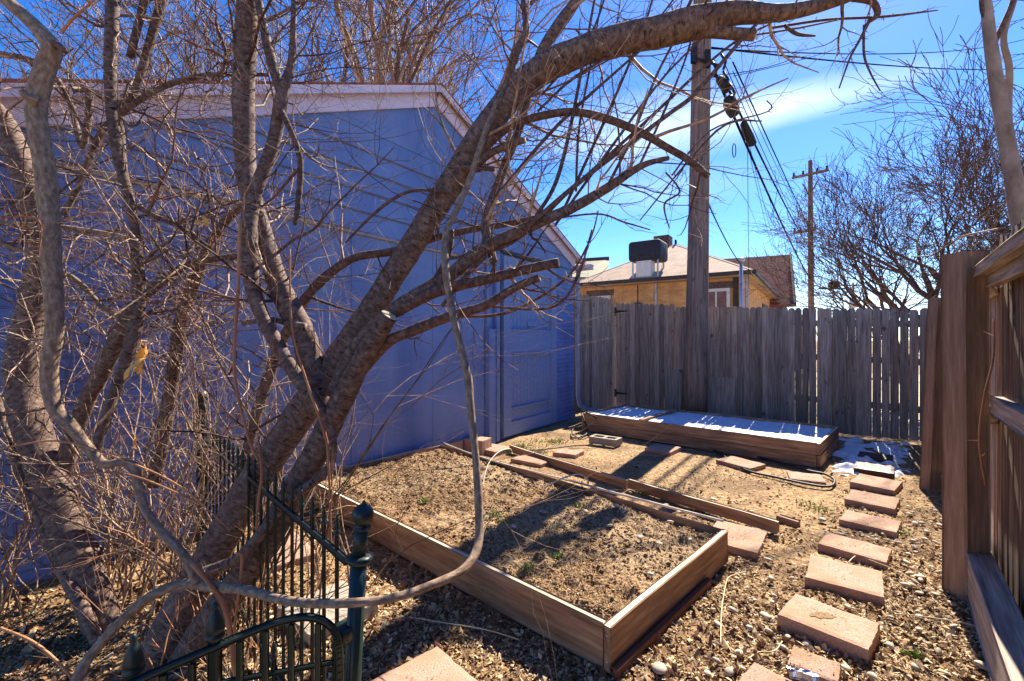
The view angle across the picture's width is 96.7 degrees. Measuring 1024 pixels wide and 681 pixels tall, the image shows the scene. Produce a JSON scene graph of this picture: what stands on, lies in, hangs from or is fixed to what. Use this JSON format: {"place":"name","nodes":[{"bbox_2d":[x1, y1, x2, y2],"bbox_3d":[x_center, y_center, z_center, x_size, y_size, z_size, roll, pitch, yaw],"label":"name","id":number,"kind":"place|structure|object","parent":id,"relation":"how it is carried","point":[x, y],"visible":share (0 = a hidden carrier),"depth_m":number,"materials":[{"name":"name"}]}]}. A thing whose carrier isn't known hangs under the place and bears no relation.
{"place":"outdoors","nodes":[
{"label":"outdoors","id":0,"kind":"place"},
{"bbox_2d":[0,341,989,680],"bbox_3d":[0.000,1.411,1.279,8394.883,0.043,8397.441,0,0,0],"label":"ground","id":1,"kind":"structure","parent":0,"point":[682,461],"depth_m":3.32,"materials":[{"name":"soil"}]},
{"bbox_2d":[0,204,260,624],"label":"bare shrub","id":2,"kind":"object","parent":1,"relation":"on","point":[9,587],"visible":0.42,"depth_m":2.29,"materials":[{"name":"brown plant"}]},
{"bbox_2d":[0,187,413,617],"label":"bare shrub","id":3,"kind":"object","parent":1,"relation":"on","point":[108,521],"visible":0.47,"depth_m":2.37,"materials":[{"name":"brown plant"}]},
{"bbox_2d":[124,339,150,379],"bbox_3d":[-1.266,0.064,1.540,0.048,0.137,0.077,0,0,0],"label":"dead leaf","id":4,"kind":"object","parent":3,"relation":"hanging from","point":[141,356],"visible":1,"depth_m":1.54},
{"bbox_2d":[0,0,425,647],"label":"fruit tree","id":5,"kind":"object","parent":1,"relation":"on","point":[14,154],"visible":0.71,"depth_m":2.25,"materials":[{"name":"brown plant"}]},
{"bbox_2d":[0,0,381,577],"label":"twig tangle","id":6,"kind":"object","parent":5,"relation":"attached to","point":[169,285],"visible":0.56,"depth_m":2.15,"materials":[{"name":"brown plant"}]},
{"bbox_2d":[194,214,208,226],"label":"dead leaf","id":7,"kind":"object","parent":5,"relation":"attached to","point":[205,220],"visible":0.85,"depth_m":1.98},
{"bbox_2d":[19,461,414,680],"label":"bare shrub","id":8,"kind":"object","parent":1,"relation":"on","point":[201,610],"visible":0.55,"depth_m":1.83,"materials":[{"name":"brown plant"}]},
{"bbox_2d":[0,505,449,680],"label":"leaf litter","id":9,"kind":"object","parent":1,"relation":"on","point":[29,647],"visible":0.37,"depth_m":2.14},
{"bbox_2d":[0,0,458,81],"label":"bare tree","id":10,"kind":"object","parent":1,"relation":"on","point":[185,50],"visible":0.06,"depth_m":10.98,"materials":[{"name":"brown plant"}]},
{"bbox_2d":[0,159,463,610],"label":"bare shrub","id":11,"kind":"object","parent":1,"relation":"on","point":[197,517],"visible":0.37,"depth_m":2.46,"materials":[{"name":"brown plant"}]},
{"bbox_2d":[121,601,343,680],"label":"iron gate","id":12,"kind":"structure","parent":1,"relation":"on","point":[133,667],"depth_m":1.08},
{"bbox_2d":[143,636,334,680],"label":"iron fence","id":13,"kind":"object","parent":1,"relation":"on","point":[274,672],"visible":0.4,"depth_m":1.29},
{"bbox_2d":[195,390,346,680],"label":"iron fence","id":14,"kind":"object","parent":1,"relation":"on","point":[336,552],"visible":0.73,"depth_m":1.74,"materials":[{"name":"metal"}]},
{"bbox_2d":[269,531,314,570],"bbox_3d":[-1.519,1.393,2.999,0.294,0.083,0.492,0,0,-44],"label":"paver","id":15,"kind":"object","parent":1,"relation":"on","point":[297,559],"visible":0.2,"depth_m":2.90,"materials":[{"name":"stone"}]},
{"bbox_2d":[0,78,598,590],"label":"garage","id":16,"kind":"structure","parent":1,"relation":"on","point":[520,400],"depth_m":4.43,"materials":[{"name":"blue paint"}]},
{"bbox_2d":[501,255,556,437],"bbox_3d":[0.301,0.085,7.053,0.066,2.570,1.530,0,0,35],"label":"door","id":17,"kind":"structure","parent":16,"relation":"in","point":[532,406],"depth_m":6.98,"materials":[{"name":"blue paint"}]},
{"bbox_2d":[54,0,586,159],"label":"bare tree","id":18,"kind":"object","parent":1,"relation":"on","point":[398,76],"visible":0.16,"depth_m":11.76,"materials":[{"name":"brown plant"}]},
{"bbox_2d":[277,580,377,647],"bbox_3d":[-0.937,1.385,2.316,0.344,0.091,0.357,0,0,41],"label":"concrete slab","id":19,"kind":"object","parent":1,"relation":"on","point":[343,593],"depth_m":2.28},
{"bbox_2d":[5,0,671,676],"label":"bare shrub","id":20,"kind":"object","parent":1,"relation":"on","point":[333,510],"visible":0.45,"depth_m":2.37,"materials":[{"name":"brown plant"}]},
{"bbox_2d":[332,501,373,680],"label":"iron post","id":21,"kind":"object","parent":1,"relation":"on","point":[358,558],"visible":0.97,"depth_m":1.21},
{"bbox_2d":[372,647,476,680],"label":"paver","id":22,"kind":"object","parent":1,"relation":"on","point":[440,659],"visible":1,"depth_m":1.88,"materials":[{"name":"stone"}]},
{"bbox_2d":[445,439,462,449],"bbox_3d":[-0.772,1.330,5.608,0.269,0.200,0.231,0,0,35],"label":"brick block","id":23,"kind":"object","parent":1,"relation":"on","point":[456,443],"depth_m":5.54,"materials":[{"name":"red brick"}]},
{"bbox_2d":[409,617,518,639],"bbox_3d":[-0.237,1.380,2.196,0.567,0.006,0.026,0,0,17],"label":"dry twig","id":24,"kind":"object","parent":1,"relation":"on","point":[466,626],"visible":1,"depth_m":2.19,"materials":[{"name":"wood"}]},
{"bbox_2d":[0,0,945,671],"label":"fruit tree","id":25,"kind":"object","parent":1,"relation":"on","point":[362,344],"visible":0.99,"depth_m":1.95,"materials":[{"name":"brown plant"}]},
{"bbox_2d":[0,0,497,680],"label":"climbing vine","id":26,"kind":"object","parent":25,"relation":"attached to","point":[36,94],"visible":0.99,"depth_m":1.57,"materials":[{"name":"brown plant"}]},
{"bbox_2d":[463,436,491,454],"bbox_3d":[-0.437,1.330,5.747,0.290,0.201,0.230,0,0,27],"label":"brick block","id":27,"kind":"object","parent":1,"relation":"on","point":[484,443],"depth_m":5.67,"materials":[{"name":"beige concrete"}]},
{"bbox_2d":[0,442,989,680],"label":"wood chips","id":28,"kind":"object","parent":1,"relation":"on","point":[25,673],"visible":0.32,"depth_m":2.19,"materials":[{"name":"wood"}]},
{"bbox_2d":[485,443,509,456],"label":"paver","id":29,"kind":"object","parent":1,"relation":"on","point":[494,449],"visible":0.56,"depth_m":5.64,"materials":[{"name":"beige concrete"}]},
{"bbox_2d":[305,444,727,680],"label":"raised bed","id":30,"kind":"object","parent":1,"relation":"on","point":[616,644],"visible":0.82,"depth_m":2.67,"materials":[{"name":"brown wood"}]},
{"bbox_2d":[419,496,587,572],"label":"weeds","id":31,"kind":"object","parent":30,"relation":"on","point":[556,555],"visible":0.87,"depth_m":3.03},
{"bbox_2d":[340,449,695,594],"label":"dead stalks","id":32,"kind":"object","parent":30,"relation":"on","point":[506,513],"visible":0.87,"depth_m":3.04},
{"bbox_2d":[323,448,713,618],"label":"soil crumbs","id":33,"kind":"object","parent":30,"relation":"on","point":[561,552],"visible":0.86,"depth_m":2.86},
{"bbox_2d":[321,449,717,620],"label":"soil clods","id":34,"kind":"object","parent":30,"relation":"on","point":[522,576],"visible":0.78,"depth_m":3.04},
{"bbox_2d":[544,474,588,488],"bbox_3d":[0.474,1.169,3.800,0.414,0.132,0.105,0,0,-17],"label":"drip line","id":35,"kind":"object","parent":30,"relation":"on","point":[566,477],"visible":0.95,"depth_m":3.77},
{"bbox_2d":[441,442,723,521],"bbox_3d":[0.270,1.215,4.154,3.200,0.069,0.149,0,0,45],"label":"wooden board","id":36,"kind":"object","parent":30,"relation":"on","point":[666,506],"visible":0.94,"depth_m":3.59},
{"bbox_2d":[511,455,548,467],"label":"paver","id":37,"kind":"object","parent":1,"relation":"on","point":[527,460],"visible":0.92,"depth_m":5.16,"materials":[{"name":"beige concrete"}]},
{"bbox_2d":[500,437,573,454],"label":"weeds","id":38,"kind":"object","parent":1,"relation":"on","point":[526,447],"visible":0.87,"depth_m":6.13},
{"bbox_2d":[531,445,597,450],"bbox_3d":[0.562,1.385,5.879,1.185,0.016,0.099,0,0,-16],"label":"drip line","id":39,"kind":"object","parent":1,"relation":"on","point":[562,447],"visible":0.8,"depth_m":5.92,"materials":[{"name":"black rubber"}]},
{"bbox_2d":[509,445,627,488],"bbox_3d":[0.538,1.359,5.026,0.055,0.101,1.781,0,0,-39],"label":"edging timber","id":40,"kind":"object","parent":1,"relation":"on","point":[618,481],"visible":0.84,"depth_m":4.80,"materials":[{"name":"brown wood"}]},
{"bbox_2d":[553,448,583,458],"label":"paver","id":41,"kind":"object","parent":1,"relation":"on","point":[568,453],"visible":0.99,"depth_m":5.55,"materials":[{"name":"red concrete"}]},
{"bbox_2d":[195,446,980,680],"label":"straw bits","id":42,"kind":"object","parent":1,"relation":"on","point":[685,627],"visible":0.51,"depth_m":2.10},
{"bbox_2d":[194,453,982,680],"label":"soil clods","id":43,"kind":"object","parent":1,"relation":"on","point":[521,662],"visible":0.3,"depth_m":2.28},
{"bbox_2d":[197,537,990,680],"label":"wood chips","id":44,"kind":"object","parent":1,"relation":"on","point":[974,655],"visible":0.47,"depth_m":2.13,"materials":[{"name":"wood"}]},
{"bbox_2d":[652,662,666,673],"bbox_3d":[0.623,1.385,1.924,0.060,0.026,0.064,-9,8,-10],"label":"river stone","id":45,"kind":"object","parent":44,"relation":"on","point":[659,668],"visible":1,"depth_m":1.91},
{"bbox_2d":[974,660,986,669],"bbox_3d":[2.008,1.385,1.941,0.075,0.028,0.048,18,6,-13],"label":"river stone","id":46,"kind":"object","parent":44,"relation":"on","point":[980,664],"visible":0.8,"depth_m":1.93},
{"bbox_2d":[575,294,615,413],"bbox_3d":[1.649,0.264,8.842,1.211,2.273,0.122,0,0,-43],"label":"wooden fence","id":47,"kind":"object","parent":1,"relation":"on","point":[598,372],"visible":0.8,"depth_m":8.83,"materials":[{"name":"grey wood"}]},
{"bbox_2d":[589,434,621,446],"bbox_3d":[1.270,1.355,6.183,0.400,0.090,0.200,0,0,37],"label":"concrete block","id":48,"kind":"object","parent":1,"relation":"on","point":[606,440],"depth_m":6.12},
{"bbox_2d":[326,460,987,680],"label":"leaf flakes","id":49,"kind":"object","parent":1,"relation":"on","point":[949,632],"visible":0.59,"depth_m":2.12,"materials":[{"name":"brown plant"}]},
{"bbox_2d":[645,443,680,455],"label":"paver","id":50,"kind":"object","parent":1,"relation":"on","point":[663,449],"visible":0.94,"depth_m":5.73,"materials":[{"name":"red concrete"}]},
{"bbox_2d":[665,369,681,409],"bbox_3d":[2.966,0.966,8.361,0.300,0.869,0.090,0,0,42],"label":"scrap board","id":51,"kind":"object","parent":1,"relation":"on","point":[673,392],"visible":0.79,"depth_m":8.36,"materials":[{"name":"grey wood"}]},
{"bbox_2d":[580,234,778,377],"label":"brick house","id":52,"kind":"structure","parent":1,"relation":"on","point":[672,284],"depth_m":15.96,"materials":[{"name":"brick"}]},
{"bbox_2d":[587,289,613,298],"bbox_3d":[3.316,-1.050,17.179,1.077,1.700,0.056,0,0,34],"label":"window","id":53,"kind":"structure","parent":52,"relation":"in","point":[590,293],"depth_m":17.12,"materials":[{"name":"glass"}]},
{"bbox_2d":[629,239,667,277],"bbox_3d":[4.871,-2.779,16.273,1.144,1.459,1.000,0,0,35],"label":"swamp cooler","id":54,"kind":"object","parent":52,"relation":"on","point":[645,256],"visible":0.88,"depth_m":15.91,"materials":[{"name":"metal"}]},
{"bbox_2d":[708,281,732,308],"bbox_3d":[6.685,-1.060,14.906,1.036,1.720,0.056,0,0,34],"label":"window","id":55,"kind":"structure","parent":52,"relation":"in","point":[719,292],"depth_m":14.85,"materials":[{"name":"glass"}]},
{"bbox_2d":[600,593,798,680],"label":"leaf litter","id":56,"kind":"object","parent":1,"relation":"on","point":[672,669],"visible":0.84,"depth_m":2.04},
{"bbox_2d":[684,0,721,412],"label":"utility pole","id":57,"kind":"object","parent":1,"relation":"on","point":[696,357],"visible":0.77,"depth_m":7.48,"materials":[{"name":"brown wood"}]},
{"bbox_2d":[709,205,738,261],"bbox_3d":[5.102,-2.414,10.810,0.025,0.191,7.436,0,0,31],"label":"cable","id":58,"kind":"object","parent":57,"relation":"attached to","point":[722,232],"visible":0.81,"depth_m":9.91,"materials":[{"name":"metal"}]},
{"bbox_2d":[711,47,1023,69],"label":"overhead line","id":59,"kind":"object","parent":57,"relation":"attached to","point":[719,48],"visible":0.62,"depth_m":10.18,"materials":[{"name":"metal"}]},
{"bbox_2d":[714,39,1023,54],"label":"overhead line","id":60,"kind":"object","parent":57,"relation":"attached to","point":[859,53],"visible":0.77,"depth_m":11.08,"materials":[{"name":"metal"}]},
{"bbox_2d":[570,410,835,487],"bbox_3d":[2.106,1.239,5.799,0.894,0.326,3.448,0,0,-43],"label":"hose","id":61,"kind":"object","parent":1,"relation":"on","point":[799,482],"visible":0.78,"depth_m":4.81,"materials":[{"name":"black rubber"}]},
{"bbox_2d":[628,478,779,533],"bbox_3d":[1.521,1.355,3.808,0.054,0.099,1.305,0,0,-39],"label":"edging timber","id":62,"kind":"object","parent":1,"relation":"on","point":[765,523],"visible":1,"depth_m":3.69,"materials":[{"name":"brown wood"}]},
{"bbox_2d":[582,404,838,467],"bbox_3d":[2.695,1.260,6.545,3.135,0.285,1.361,0,0,43],"label":"raised bed","id":63,"kind":"object","parent":1,"relation":"on","point":[819,453],"visible":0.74,"depth_m":5.84,"materials":[{"name":"brown wood"}]},
{"bbox_2d":[590,406,831,442],"bbox_3d":[2.695,1.160,6.545,3.034,0.038,1.259,0,0,43],"label":"snow layer","id":64,"kind":"object","parent":63,"relation":"on","point":[808,433],"visible":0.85,"depth_m":6.32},
{"bbox_2d":[707,376,735,414],"bbox_3d":[3.576,1.015,7.820,0.494,0.771,0.090,0,0,42],"label":"plywood offcut","id":65,"kind":"object","parent":1,"relation":"on","point":[721,395],"visible":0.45,"depth_m":7.80,"materials":[{"name":"grey wood"}]},
{"bbox_2d":[724,667,734,676],"bbox_3d":[0.910,1.386,1.905,0.051,0.026,0.042,-11,1,-44],"label":"river stone","id":66,"kind":"object","parent":1,"relation":"on","point":[729,671],"visible":1,"depth_m":1.90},
{"bbox_2d":[720,571,745,644],"bbox_3d":[1.141,1.380,2.413,0.080,0.006,0.794,0,0,34],"label":"dry twig","id":67,"kind":"object","parent":1,"relation":"on","point":[722,603],"visible":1,"depth_m":2.38,"materials":[{"name":"plant"}]},
{"bbox_2d":[713,521,767,559],"bbox_3d":[1.584,1.400,3.218,0.341,0.066,0.444,0,0,37],"label":"paver","id":68,"kind":"object","parent":1,"relation":"on","point":[751,546],"visible":0.77,"depth_m":3.15,"materials":[{"name":"beige concrete"}]},
{"bbox_2d":[716,456,765,472],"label":"paver","id":69,"kind":"object","parent":1,"relation":"on","point":[754,466],"visible":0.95,"depth_m":5.05,"materials":[{"name":"red concrete"}]},
{"bbox_2d":[724,254,796,308],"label":"red roof house","id":70,"kind":"structure","parent":1,"relation":"on","point":[768,278],"depth_m":23.77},
{"bbox_2d":[742,121,774,255],"bbox_3d":[8.303,-3.777,14.810,0.011,0.379,16.907,0,0,32],"label":"cable","id":71,"kind":"object","parent":70,"relation":"attached to","point":[754,175],"visible":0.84,"depth_m":9.70,"materials":[{"name":"rubber"}]},
{"bbox_2d":[740,121,756,146],"bbox_3d":[4.307,-3.767,8.317,0.402,0.410,0.181,0,0,-35],"label":"splice tube","id":72,"kind":"object","parent":71,"relation":"attached to","point":[751,138],"visible":0.87,"depth_m":8.26,"materials":[{"name":"plastic"}]},
{"bbox_2d":[739,662,790,680],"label":"paver","id":73,"kind":"object","parent":1,"relation":"on","point":[758,672],"visible":1,"depth_m":1.85,"materials":[{"name":"stone"}]},
{"bbox_2d":[748,641,782,658],"bbox_3d":[1.137,1.380,2.023,0.241,0.006,0.032,0,0,-26],"label":"dry twig","id":74,"kind":"object","parent":1,"relation":"on","point":[751,656],"visible":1,"depth_m":2.02,"materials":[{"name":"wood"}]},
{"bbox_2d":[632,484,923,659],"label":"weeds","id":75,"kind":"object","parent":1,"relation":"on","point":[914,655],"visible":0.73,"depth_m":3.76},
{"bbox_2d":[776,514,800,526],"bbox_3d":[2.129,1.400,3.506,0.070,0.070,0.149,0,0,-34],"label":"timber offcut","id":76,"kind":"object","parent":1,"relation":"on","point":[790,521],"visible":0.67,"depth_m":3.49,"materials":[{"name":"brown wood"}]},
{"bbox_2d":[674,306,926,440],"bbox_3d":[4.383,0.392,7.277,3.620,2.017,0.160,0,0,42],"label":"wooden fence","id":77,"kind":"object","parent":1,"relation":"on","point":[773,354],"visible":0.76,"depth_m":6.89,"materials":[{"name":"grey wood"}]},
{"bbox_2d":[615,302,674,407],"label":"fence gate","id":78,"kind":"structure","parent":77,"relation":"attached to","point":[645,359],"depth_m":8.77,"materials":[{"name":"grey wood"}]},
{"bbox_2d":[786,471,825,484],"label":"paver","id":79,"kind":"object","parent":1,"relation":"on","point":[810,478],"visible":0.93,"depth_m":4.58,"materials":[{"name":"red concrete"}]},
{"bbox_2d":[787,646,840,680],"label":"paver","id":80,"kind":"object","parent":1,"relation":"on","point":[804,658],"visible":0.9,"depth_m":1.89,"materials":[{"name":"red concrete"}]},
{"bbox_2d":[786,666,819,680],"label":"foil scrap","id":81,"kind":"object","parent":80,"relation":"on","point":[802,674],"visible":1,"depth_m":1.82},
{"bbox_2d":[792,160,844,308],"bbox_3d":[18.121,-4.635,26.983,3.252,12.073,0.626,0,0,0],"label":"distant pole","id":82,"kind":"object","parent":1,"relation":"on","point":[810,165],"visible":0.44,"depth_m":26.88,"materials":[{"name":"brown wood"}]},
{"bbox_2d":[716,74,811,280],"bbox_3d":[10.579,-4.022,17.309,0.049,1.031,24.138,0,0,37],"label":"cable","id":83,"kind":"object","parent":82,"relation":"attached to","point":[745,143],"visible":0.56,"depth_m":11.20,"materials":[{"name":"rubber"}]},
{"bbox_2d":[712,53,739,117],"bbox_3d":[3.632,-4.323,7.683,0.567,1.034,0.266,0,0,-25],"label":"splice case","id":84,"kind":"object","parent":83,"relation":"hanging from","point":[729,99],"visible":0.73,"depth_m":7.65,"materials":[{"name":"plastic"}]},
{"bbox_2d":[727,89,815,257],"bbox_3d":[10.850,-4.521,17.310,0.037,0.719,24.178,0,0,37],"label":"cable","id":85,"kind":"object","parent":84,"relation":"attached to","point":[741,116],"visible":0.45,"depth_m":11.30,"materials":[{"name":"rubber"}]},
{"bbox_2d":[726,67,829,274],"bbox_3d":[11.894,-4.269,18.310,0.015,0.759,27.113,0,0,38],"label":"cable","id":86,"kind":"object","parent":84,"relation":"attached to","point":[760,144],"visible":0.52,"depth_m":9.90,"materials":[{"name":"rubber"}]},
{"bbox_2d":[747,146,748,277],"bbox_3d":[5.946,-2.851,11.453,0.012,2.749,3.507,0,0,28],"label":"cable","id":87,"kind":"object","parent":83,"relation":"hanging from","point":[748,221],"visible":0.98,"depth_m":11.64,"materials":[{"name":"metal"}]},
{"bbox_2d":[733,71,809,233],"bbox_3d":[10.697,-5.389,17.310,0.013,1.768,23.908,0,0,36],"label":"cable","id":88,"kind":"object","parent":82,"relation":"attached to","point":[762,135],"visible":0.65,"depth_m":10.44,"materials":[{"name":"rubber"}]},
{"bbox_2d":[733,61,832,275],"bbox_3d":[12.650,-4.040,18.810,0.024,1.270,28.663,0,0,39],"label":"cable","id":89,"kind":"object","parent":82,"relation":"attached to","point":[766,136],"visible":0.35,"depth_m":9.73,"materials":[{"name":"rubber"}]},
{"bbox_2d":[777,594,879,664],"bbox_3d":[1.515,1.379,2.182,0.279,0.104,0.358,0,0,-43],"label":"paver","id":90,"kind":"object","parent":1,"relation":"on","point":[855,637],"visible":0.94,"depth_m":2.13,"materials":[{"name":"stone"}]},
{"bbox_2d":[804,555,884,606],"bbox_3d":[1.793,1.390,2.467,0.358,0.084,0.790,0,0,38],"label":"paver","id":91,"kind":"object","parent":1,"relation":"on","point":[821,573],"visible":0.94,"depth_m":2.58,"materials":[{"name":"beige concrete"}]},
{"bbox_2d":[818,532,891,569],"bbox_3d":[2.279,1.397,3.029,0.262,0.071,0.363,0,0,-44],"label":"paver","id":92,"kind":"object","parent":1,"relation":"on","point":[828,543],"visible":0.94,"depth_m":2.98,"materials":[{"name":"red concrete"}]},
{"bbox_2d":[839,510,901,538],"bbox_3d":[2.724,1.397,3.462,0.291,0.070,0.343,0,0,-44],"label":"paver","id":93,"kind":"object","parent":1,"relation":"on","point":[871,524],"visible":0.96,"depth_m":3.41,"materials":[{"name":"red concrete"}]},
{"bbox_2d":[832,436,911,475],"bbox_3d":[4.389,1.394,5.604,0.816,0.083,2.620,0,0,40],"label":"snow patch","id":94,"kind":"object","parent":1,"relation":"on","point":[849,452],"visible":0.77,"depth_m":5.59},
{"bbox_2d":[844,489,899,515],"bbox_3d":[3.097,1.393,3.913,0.334,0.082,0.352,0,0,-42],"label":"paver","id":95,"kind":"object","parent":1,"relation":"on","point":[881,503],"visible":0.96,"depth_m":3.86,"materials":[{"name":"red concrete"}]},
{"bbox_2d":[854,460,893,477],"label":"paver","id":96,"kind":"object","parent":1,"relation":"on","point":[878,470],"visible":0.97,"depth_m":4.81,"materials":[{"name":"white concrete"}]},
{"bbox_2d":[857,451,892,462],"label":"paver","id":97,"kind":"object","parent":1,"relation":"on","point":[878,457],"visible":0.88,"depth_m":5.31,"materials":[{"name":"red concrete"}]},
{"bbox_2d":[850,473,902,494],"bbox_3d":[3.510,1.393,4.388,0.408,0.081,0.344,0,0,-41],"label":"paver","id":98,"kind":"object","parent":1,"relation":"on","point":[877,485],"visible":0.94,"depth_m":4.32,"materials":[{"name":"red concrete"}]},
{"bbox_2d":[744,56,1023,400],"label":"bare tree","id":99,"kind":"object","parent":1,"relation":"on","point":[852,298],"visible":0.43,"depth_m":9.59,"materials":[{"name":"brown plant"}]},
{"bbox_2d":[865,558,921,584],"bbox_3d":[2.269,1.380,2.812,0.040,0.006,0.494,0,0,-14],"label":"dry twig","id":100,"kind":"object","parent":1,"relation":"on","point":[895,570],"visible":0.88,"depth_m":2.73,"materials":[{"name":"plant"}]},
{"bbox_2d":[902,613,974,625],"bbox_3d":[2.128,1.380,2.246,0.330,0.006,0.030,0,0,23],"label":"dry twig","id":101,"kind":"object","parent":1,"relation":"on","point":[939,618],"visible":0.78,"depth_m":2.26,"materials":[{"name":"plant"}]},
{"bbox_2d":[919,218,1023,680],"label":"board fence","id":102,"kind":"object","parent":1,"relation":"on","point":[982,548],"visible":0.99,"depth_m":2.46,"materials":[{"name":"brown wood"}]},
{"bbox_2d":[903,201,1009,266],"bbox_3d":[2.362,-0.540,2.402,0.241,0.257,0.607,0,0,0],"label":"dry vine","id":103,"kind":"object","parent":102,"relation":"on","point":[973,234],"visible":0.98,"depth_m":2.37,"materials":[{"name":"brown plant"}]},
{"bbox_2d":[969,319,1001,485],"bbox_3d":[1.976,0.260,1.905,0.146,0.696,0.075,0,0,-13],"label":"dry vine","id":104,"kind":"object","parent":102,"relation":"attached to","point":[981,415],"visible":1,"depth_m":1.90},
{"bbox_2d":[979,0,1023,232],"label":"smooth bark tree","id":105,"kind":"object","parent":1,"relation":"on","point":[1000,86],"visible":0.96,"depth_m":3.58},
{"bbox_2d":[0,0,1023,340],"label":"sky","id":106,"kind":"structure","parent":0,"point":[794,130],"materials":[{"name":"blue"}]},
{"bbox_2d":[572,257,608,294],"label":"mossy roof house","id":107,"kind":"structure","parent":0,"point":[601,264],"depth_m":25.32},
{"bbox_2d":[734,12,908,75],"bbox_3d":[10.569,-9.428,13.810,18.502,10.015,0.011,0,0,-42],"label":"overhead line","id":108,"kind":"object","parent":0,"point":[809,57],"visible":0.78,"depth_m":9.74,"materials":[{"name":"metal"}]},
{"bbox_2d":[816,372,919,436],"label":"alley road","id":109,"kind":"structure","parent":0,"point":[881,409],"depth_m":8.89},
{"bbox_2d":[580,277,629,325],"bbox_3d":[1.235,-0.249,10.510,3.670,3.330,4.204,0,0,33],"label":"bare tree","id":110,"kind":"object","parent":109,"relation":"on","point":[605,298],"visible":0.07,"depth_m":9.74,"materials":[{"name":"brown plant"}]},
{"bbox_2d":[729,0,1023,320],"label":"bare tree","id":111,"kind":"object","parent":109,"relation":"on","point":[986,218],"visible":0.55,"depth_m":8.76,"materials":[{"name":"brown plant"}]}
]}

